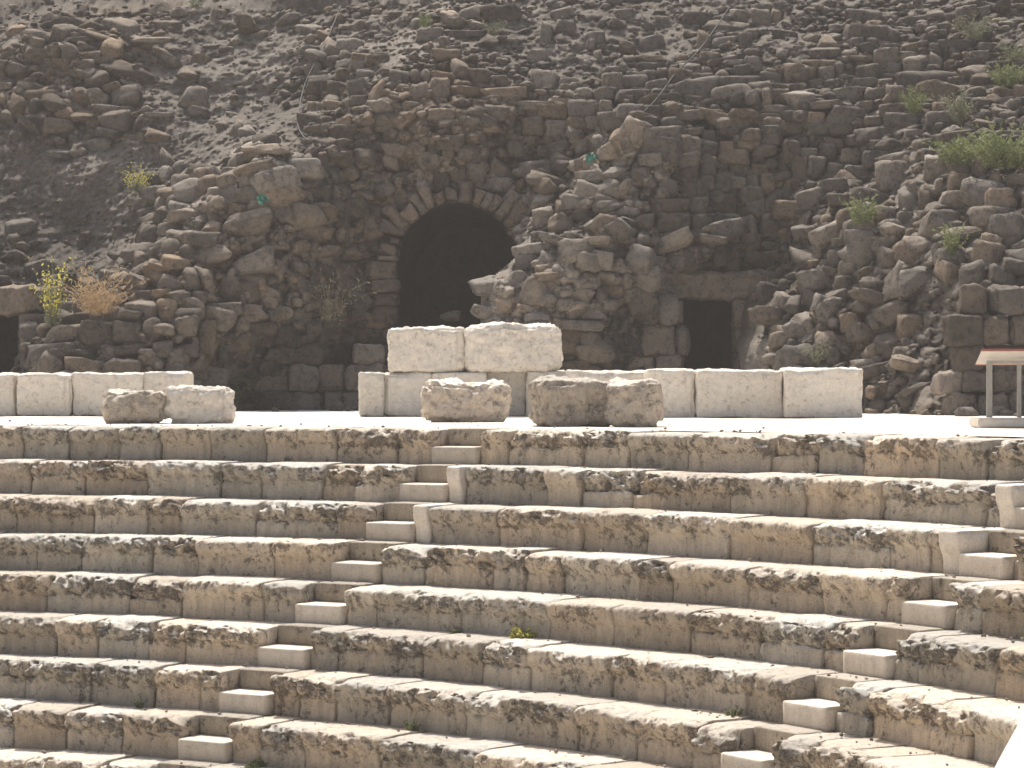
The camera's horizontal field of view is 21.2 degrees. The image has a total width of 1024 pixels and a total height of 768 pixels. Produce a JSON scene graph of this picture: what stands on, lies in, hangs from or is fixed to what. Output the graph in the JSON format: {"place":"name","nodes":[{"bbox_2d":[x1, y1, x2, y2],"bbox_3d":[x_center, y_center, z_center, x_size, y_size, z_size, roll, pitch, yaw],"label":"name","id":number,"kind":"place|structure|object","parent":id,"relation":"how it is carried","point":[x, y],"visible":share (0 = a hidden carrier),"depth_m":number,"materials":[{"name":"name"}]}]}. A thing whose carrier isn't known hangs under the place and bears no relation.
{"place":"outdoors","nodes":[
{"label":"outdoors","id":0,"kind":"place"},
{"bbox_2d":[0,0,1023,414],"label":"hillside","id":1,"kind":"structure","parent":0,"point":[76,204],"depth_m":54.36,"materials":[{"name":"grey stone"}]},
{"bbox_2d":[0,315,19,372],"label":"passage","id":2,"kind":"object","parent":1,"relation":"on","point":[9,329],"visible":0.14,"depth_m":54.40},
{"bbox_2d":[0,283,48,351],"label":"door frame stones","id":3,"kind":"object","parent":1,"relation":"on","point":[23,302],"depth_m":50.44,"materials":[{"name":"grey stone"}]},
{"bbox_2d":[115,162,157,192],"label":"pale weed","id":4,"kind":"object","parent":1,"relation":"on","point":[138,186],"visible":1,"depth_m":54.05,"materials":[{"name":"yellow plant"}]},
{"bbox_2d":[185,0,204,8],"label":"grass tuft","id":5,"kind":"object","parent":1,"relation":"on","point":[196,4],"visible":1,"depth_m":59.74,"materials":[{"name":"grey plant"}]},
{"bbox_2d":[297,6,340,140],"bbox_3d":[-4.017,-6.385,55.464,0.461,3.427,6.188,0,0,2],"label":"cable","id":6,"kind":"object","parent":1,"relation":"on","point":[310,72],"visible":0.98,"depth_m":55.86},
{"bbox_2d":[299,260,380,321],"bbox_3d":[-3.291,-1.763,51.118,1.409,1.219,1.479,0,0,-35],"label":"dry weed","id":7,"kind":"object","parent":1,"relation":"on","point":[326,317],"visible":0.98,"depth_m":51.11,"materials":[{"name":"brown plant"}]},
{"bbox_2d":[417,12,432,27],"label":"grass tuft","id":8,"kind":"object","parent":1,"relation":"on","point":[423,22],"visible":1,"depth_m":56.50,"materials":[{"name":"green plant"}]},
{"bbox_2d":[0,0,1023,415],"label":"rubble stones","id":9,"kind":"object","parent":1,"relation":"on","point":[740,198],"visible":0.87,"depth_m":52.13,"materials":[{"name":"grey stone"}]},
{"bbox_2d":[23,254,92,327],"bbox_3d":[-8.245,-1.702,49.505,1.063,1.427,0.932,0,0,33],"label":"yellow flowering plant","id":10,"kind":"object","parent":9,"relation":"on","point":[51,320],"visible":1,"depth_m":49.44,"materials":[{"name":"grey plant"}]},
{"bbox_2d":[50,261,148,315],"bbox_3d":[-7.444,-1.725,48.963,1.656,1.038,1.821,0,0,-37],"label":"dry grass tuft","id":11,"kind":"object","parent":9,"relation":"on","point":[97,306],"visible":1,"depth_m":48.84,"materials":[{"name":"beige plant"}]},
{"bbox_2d":[256,194,269,204],"bbox_3d":[-4.593,-3.405,50.403,0.247,0.230,0.224,0,0,0],"label":"green netting","id":12,"kind":"object","parent":9,"relation":"on","point":[262,199],"visible":1,"depth_m":50.39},
{"bbox_2d":[481,18,510,34],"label":"grass tuft","id":13,"kind":"object","parent":9,"relation":"on","point":[494,28],"visible":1,"depth_m":55.85,"materials":[{"name":"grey plant"}]},
{"bbox_2d":[586,153,596,164],"bbox_3d":[1.506,-4.275,51.845,0.218,0.249,0.160,0,0,0],"label":"green netting","id":14,"kind":"object","parent":9,"relation":"on","point":[590,157],"visible":1,"depth_m":51.84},
{"bbox_2d":[593,6,730,153],"bbox_3d":[3.369,-6.083,54.103,0.886,3.490,5.394,0,0,34],"label":"cable","id":15,"kind":"object","parent":9,"relation":"on","point":[674,74],"visible":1,"depth_m":54.18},
{"bbox_2d":[799,339,834,362],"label":"grass tuft","id":16,"kind":"object","parent":9,"relation":"on","point":[817,356],"visible":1,"depth_m":47.63,"materials":[{"name":"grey plant"}]},
{"bbox_2d":[838,191,885,224],"bbox_3d":[6.256,-3.138,48.904,0.876,0.616,0.845,0,0,0],"label":"green shrub","id":17,"kind":"object","parent":9,"relation":"on","point":[860,216],"visible":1,"depth_m":48.74,"materials":[{"name":"green plant"}]},
{"bbox_2d":[898,84,935,113],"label":"grass tuft","id":18,"kind":"object","parent":9,"relation":"on","point":[915,106],"visible":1,"depth_m":51.87,"materials":[{"name":"green plant"}]},
{"bbox_2d":[930,220,973,255],"bbox_3d":[7.527,-2.470,46.701,0.770,0.646,0.722,0,0,0],"label":"grass tuft","id":19,"kind":"object","parent":9,"relation":"on","point":[950,242],"visible":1,"depth_m":46.65,"materials":[{"name":"green plant"}]},
{"bbox_2d":[945,11,1002,41],"bbox_3d":[9.171,-7.087,54.257,1.310,0.668,1.027,0,0,0],"label":"grass tuft","id":20,"kind":"object","parent":9,"relation":"on","point":[978,30],"visible":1,"depth_m":54.17,"materials":[{"name":"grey plant"}]},
{"bbox_2d":[683,300,733,369],"bbox_3d":[3.715,-0.523,53.649,1.010,2.210,3.500,0,0,0],"label":"passage","id":21,"kind":"object","parent":1,"relation":"in","point":[707,324],"visible":0.5,"depth_m":55.40},
{"bbox_2d":[673,269,765,369],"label":"door frame stones","id":22,"kind":"object","parent":1,"relation":"on","point":[735,289],"depth_m":51.43,"materials":[{"name":"grey stone"}]},
{"bbox_2d":[932,85,985,120],"bbox_3d":[8.383,-5.203,50.856,0.774,0.678,1.102,0,0,-42],"label":"grass tuft","id":23,"kind":"object","parent":1,"relation":"on","point":[961,113],"visible":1,"depth_m":50.80,"materials":[{"name":"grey plant"}]},
{"bbox_2d":[922,125,1007,166],"bbox_3d":[8.072,-4.199,48.708,1.441,0.759,1.320,0,0,-13],"label":"green shrub","id":24,"kind":"object","parent":1,"relation":"on","point":[950,153],"visible":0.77,"depth_m":48.56,"materials":[{"name":"green plant"}]},
{"bbox_2d":[952,117,1023,170],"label":"green shrub","id":25,"kind":"object","parent":1,"relation":"on","point":[1002,157],"visible":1,"depth_m":47.61,"materials":[{"name":"green plant"}]},
{"bbox_2d":[982,56,1023,87],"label":"green shrub","id":26,"kind":"object","parent":1,"relation":"on","point":[1012,77],"visible":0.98,"depth_m":51.76,"materials":[{"name":"green plant"}]},
{"bbox_2d":[991,35,1023,60],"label":"grass tuft","id":27,"kind":"object","parent":1,"relation":"on","point":[1015,56],"visible":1,"depth_m":52.95,"materials":[{"name":"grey plant"}]},
{"bbox_2d":[0,410,1023,436],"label":"terrace pavement","id":28,"kind":"structure","parent":0,"point":[940,425],"depth_m":36.78,"materials":[{"name":"white stone"}]},
{"bbox_2d":[0,372,19,416],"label":"block","id":29,"kind":"structure","parent":28,"relation":"on","point":[8,392],"depth_m":43.41,"materials":[{"name":"stone"}]},
{"bbox_2d":[16,372,73,415],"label":"block","id":30,"kind":"structure","parent":28,"relation":"on","point":[43,394],"depth_m":43.30,"materials":[{"name":"stone"}]},
{"bbox_2d":[71,372,143,416],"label":"block","id":31,"kind":"structure","parent":28,"relation":"on","point":[90,390],"depth_m":43.41,"materials":[{"name":"stone"}]},
{"bbox_2d":[100,388,165,423],"bbox_3d":[-5.031,0.317,36.544,0.863,0.520,0.902,0,0,0],"label":"limestone block","id":32,"kind":"object","parent":28,"relation":"on","point":[120,406],"depth_m":36.21,"materials":[{"name":"beige stone"}]},
{"bbox_2d":[143,371,193,393],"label":"block","id":33,"kind":"structure","parent":28,"relation":"on","point":[156,381],"depth_m":43.50,"materials":[{"name":"stone"}]},
{"bbox_2d":[163,385,235,423],"bbox_3d":[-4.172,0.304,36.613,0.982,0.592,0.680,0,0,0],"label":"limestone block","id":34,"kind":"object","parent":28,"relation":"on","point":[190,404],"depth_m":36.32,"materials":[{"name":"beige stone"}]},
{"bbox_2d":[232,376,251,407],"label":"leafy weed","id":35,"kind":"object","parent":28,"relation":"on","point":[237,398],"visible":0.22,"depth_m":50.78,"materials":[{"name":"green plant"}]},
{"bbox_2d":[250,343,387,409],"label":"basalt wall","id":36,"kind":"structure","parent":28,"relation":"on","point":[305,378],"depth_m":51.25,"materials":[{"name":"grey stone"}]},
{"bbox_2d":[358,372,384,416],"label":"block","id":37,"kind":"structure","parent":28,"relation":"on","point":[371,389],"depth_m":43.00,"materials":[{"name":"stone"}]},
{"bbox_2d":[384,372,431,416],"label":"block","id":38,"kind":"structure","parent":28,"relation":"on","point":[403,390],"depth_m":43.10,"materials":[{"name":"stone"}]},
{"bbox_2d":[387,325,464,373],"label":"block","id":39,"kind":"structure","parent":38,"relation":"on","point":[435,349],"depth_m":43.10,"materials":[{"name":"stone"}]},
{"bbox_2d":[366,180,530,372],"bbox_3d":[-1.040,-1.677,57.060,4.000,5.300,9.871,0,0,0],"label":"vaulted passage","id":40,"kind":"object","parent":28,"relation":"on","point":[436,261],"visible":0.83,"depth_m":57.60},
{"bbox_2d":[432,371,486,382],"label":"block","id":41,"kind":"structure","parent":28,"relation":"on","point":[466,376],"depth_m":43.01,"materials":[{"name":"stone"}]},
{"bbox_2d":[420,378,511,422],"bbox_3d":[-0.631,0.251,37.479,1.263,0.681,0.717,0,0,0],"label":"limestone block","id":42,"kind":"object","parent":28,"relation":"on","point":[456,400],"depth_m":37.23,"materials":[{"name":"beige stone"}]},
{"bbox_2d":[487,372,526,415],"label":"block","id":43,"kind":"structure","parent":28,"relation":"on","point":[515,382],"depth_m":43.20,"materials":[{"name":"stone"}]},
{"bbox_2d":[525,370,564,415],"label":"block","id":44,"kind":"structure","parent":28,"relation":"on","point":[532,376],"depth_m":43.02,"materials":[{"name":"stone"}]},
{"bbox_2d":[464,321,562,373],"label":"block","id":45,"kind":"structure","parent":44,"relation":"on","point":[498,347],"depth_m":43.01,"materials":[{"name":"stone"}]},
{"bbox_2d":[526,374,609,426],"bbox_3d":[0.724,0.254,34.650,1.041,0.752,0.834,0,0,-12],"label":"limestone block","id":46,"kind":"object","parent":28,"relation":"on","point":[562,401],"depth_m":34.32,"materials":[{"name":"beige stone"}]},
{"bbox_2d":[565,369,644,381],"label":"block","id":47,"kind":"structure","parent":28,"relation":"on","point":[605,375],"depth_m":42.61,"materials":[{"name":"stone"}]},
{"bbox_2d":[603,377,664,426],"bbox_3d":[1.535,0.249,34.497,0.806,0.683,0.744,0,0,0],"label":"limestone block","id":48,"kind":"object","parent":28,"relation":"on","point":[635,403],"depth_m":34.23,"materials":[{"name":"beige stone"}]},
{"bbox_2d":[625,294,690,370],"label":"basalt wall","id":49,"kind":"structure","parent":28,"relation":"on","point":[664,340],"depth_m":50.95,"materials":[{"name":"grey stone"}]},
{"bbox_2d":[644,368,695,417],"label":"block","id":50,"kind":"structure","parent":28,"relation":"on","point":[678,387],"depth_m":41.61,"materials":[{"name":"stone"}]},
{"bbox_2d":[694,368,782,417],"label":"block","id":51,"kind":"structure","parent":28,"relation":"on","point":[723,393],"depth_m":41.41,"materials":[{"name":"stone"}]},
{"bbox_2d":[779,367,862,417],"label":"block","id":52,"kind":"structure","parent":28,"relation":"on","point":[813,392],"depth_m":41.21,"materials":[{"name":"stone"}]},
{"bbox_2d":[930,283,1023,415],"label":"basalt wall","id":53,"kind":"structure","parent":28,"relation":"on","point":[970,332],"depth_m":44.11,"materials":[{"name":"grey stone"}]},
{"bbox_2d":[969,349,1023,427],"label":"information board","id":54,"kind":"object","parent":28,"relation":"on","point":[988,358],"visible":1,"depth_m":33.57,"materials":[{"name":"stone"}]},
{"label":"ground","id":55,"kind":"structure","parent":0,"visible":0},
{"bbox_2d":[0,424,1023,767],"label":"theatre seating","id":56,"kind":"object","parent":55,"relation":"on","point":[776,514],"visible":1,"depth_m":28.87,"materials":[{"name":"stone"}]},
{"bbox_2d":[130,696,145,707],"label":"green weed","id":57,"kind":"object","parent":56,"relation":"on","point":[137,704],"visible":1,"depth_m":29.52,"materials":[{"name":"green plant"}]},
{"bbox_2d":[244,757,267,767],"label":"green weed","id":58,"kind":"object","parent":56,"relation":"on","point":[258,763],"visible":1,"depth_m":27.90,"materials":[{"name":"green plant"}]},
{"bbox_2d":[403,718,421,730],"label":"green weed","id":59,"kind":"object","parent":56,"relation":"on","point":[412,727],"visible":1,"depth_m":27.53,"materials":[{"name":"green plant"}]},
{"bbox_2d":[447,627,461,633],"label":"green weed","id":60,"kind":"object","parent":56,"relation":"on","point":[454,631],"visible":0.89,"depth_m":28.98,"materials":[{"name":"green plant"}]},
{"bbox_2d":[1,419,1023,767],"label":"stone chips","id":61,"kind":"object","parent":56,"relation":"on","point":[541,593],"visible":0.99,"depth_m":28.93,"materials":[{"name":"beige stone"}]},
{"bbox_2d":[509,623,536,638],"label":"green weed","id":62,"kind":"object","parent":56,"relation":"on","point":[520,633],"visible":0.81,"depth_m":28.40,"materials":[{"name":"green plant"}]},
{"bbox_2d":[723,708,742,716],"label":"green weed","id":63,"kind":"object","parent":56,"relation":"on","point":[733,713],"visible":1,"depth_m":25.27,"materials":[{"name":"green plant"}]},
{"bbox_2d":[995,715,1023,767],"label":"white handrail","id":64,"kind":"object","parent":55,"relation":"on","point":[1012,756],"visible":1,"depth_m":5.95,"materials":[{"name":"metal"}]}
]}

